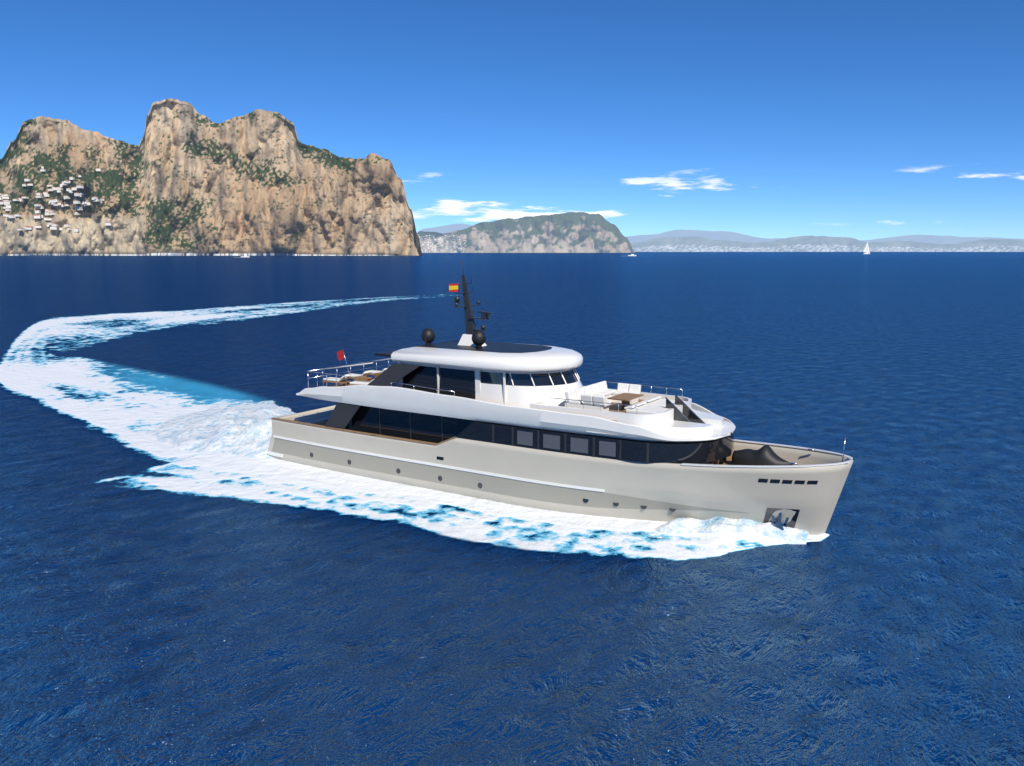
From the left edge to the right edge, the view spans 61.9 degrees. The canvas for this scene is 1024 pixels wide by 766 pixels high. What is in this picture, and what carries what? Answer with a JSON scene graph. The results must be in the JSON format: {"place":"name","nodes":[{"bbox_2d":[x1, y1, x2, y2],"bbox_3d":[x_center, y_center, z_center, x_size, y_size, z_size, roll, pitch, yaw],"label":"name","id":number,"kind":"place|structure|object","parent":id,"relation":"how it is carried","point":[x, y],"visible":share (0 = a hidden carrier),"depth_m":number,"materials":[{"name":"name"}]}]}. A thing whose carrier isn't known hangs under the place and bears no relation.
{"place":"outdoors","nodes":[
{"label":"outdoors","id":0,"kind":"place"},
{"bbox_2d":[0,252,1023,765],"bbox_3d":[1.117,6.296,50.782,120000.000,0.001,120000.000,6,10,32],"label":"sea","id":1,"kind":"structure","parent":0,"point":[882,624],"depth_m":38.29,"materials":[{"name":"liquid"}]},
{"bbox_2d":[0,98,421,255],"bbox_3d":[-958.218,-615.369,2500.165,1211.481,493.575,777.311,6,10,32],"label":"island rock","id":2,"kind":"object","parent":1,"relation":"on","point":[183,178],"visible":0.98,"depth_m":2528.97,"materials":[{"name":"beige stone"}]},
{"bbox_2d":[0,166,111,231],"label":"houses","id":3,"kind":"structure","parent":2,"relation":"on","point":[53,202],"depth_m":2472.13,"materials":[{"name":"white"}]},
{"bbox_2d":[146,400,294,458],"bbox_3d":[-25.059,1.878,72.927,37.660,2.408,18.880,22,24,68],"label":"stern wake","id":4,"kind":"object","parent":1,"relation":"in","point":[244,429],"visible":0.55,"depth_m":64.10,"materials":[{"name":"white liquid"}]},
{"bbox_2d":[0,294,460,461],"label":"wake","id":5,"kind":"object","parent":1,"relation":"on","point":[156,402],"visible":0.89,"depth_m":91.49,"materials":[{"name":"liquid"}]},
{"bbox_2d":[96,451,829,560],"bbox_3d":[-5.181,6.476,46.590,41.460,0.829,10.767,5,10,28],"label":"sea foam","id":6,"kind":"object","parent":1,"relation":"on","point":[288,483],"visible":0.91,"depth_m":46.23,"materials":[{"name":"liquid"}]},
{"bbox_2d":[417,212,634,252],"bbox_3d":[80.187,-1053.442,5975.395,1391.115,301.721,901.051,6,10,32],"label":"headland rock","id":7,"kind":"object","parent":1,"relation":"on","point":[575,232],"visible":0.94,"depth_m":6044.25,"materials":[{"name":"grey stone"}]},
{"bbox_2d":[267,261,852,534],"bbox_3d":[0.864,0.267,50.011,36.500,14.752,8.304,6,10,32],"label":"yacht","id":8,"kind":"object","parent":1,"relation":"on","point":[472,412],"visible":0.89,"depth_m":46.48,"materials":[{"name":"paint"}]},
{"bbox_2d":[642,517,808,543],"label":"bow wave","id":9,"kind":"object","parent":1,"relation":"on","point":[713,525],"visible":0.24,"depth_m":41.86,"materials":[{"name":"white liquid"}]},
{"bbox_2d":[862,243,869,253],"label":"sailboat","id":10,"kind":"object","parent":1,"relation":"on","point":[866,250],"visible":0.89,"depth_m":3676.64,"materials":[{"name":"white paint"}]},
{"bbox_2d":[0,0,1023,239],"label":"sky","id":11,"kind":"structure","parent":0,"point":[857,119],"materials":[{"name":"blue"}]},
{"bbox_2d":[417,224,1023,243],"bbox_3d":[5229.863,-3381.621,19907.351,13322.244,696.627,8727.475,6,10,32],"label":"hills","id":12,"kind":"structure","parent":0,"point":[735,236],"depth_m":20082.28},
{"bbox_2d":[631,235,1023,251],"bbox_3d":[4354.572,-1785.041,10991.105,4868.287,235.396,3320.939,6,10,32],"label":"coast hills","id":13,"kind":"structure","parent":0,"point":[811,243],"depth_m":11007.11,"materials":[{"name":"grey stone"}]}
]}

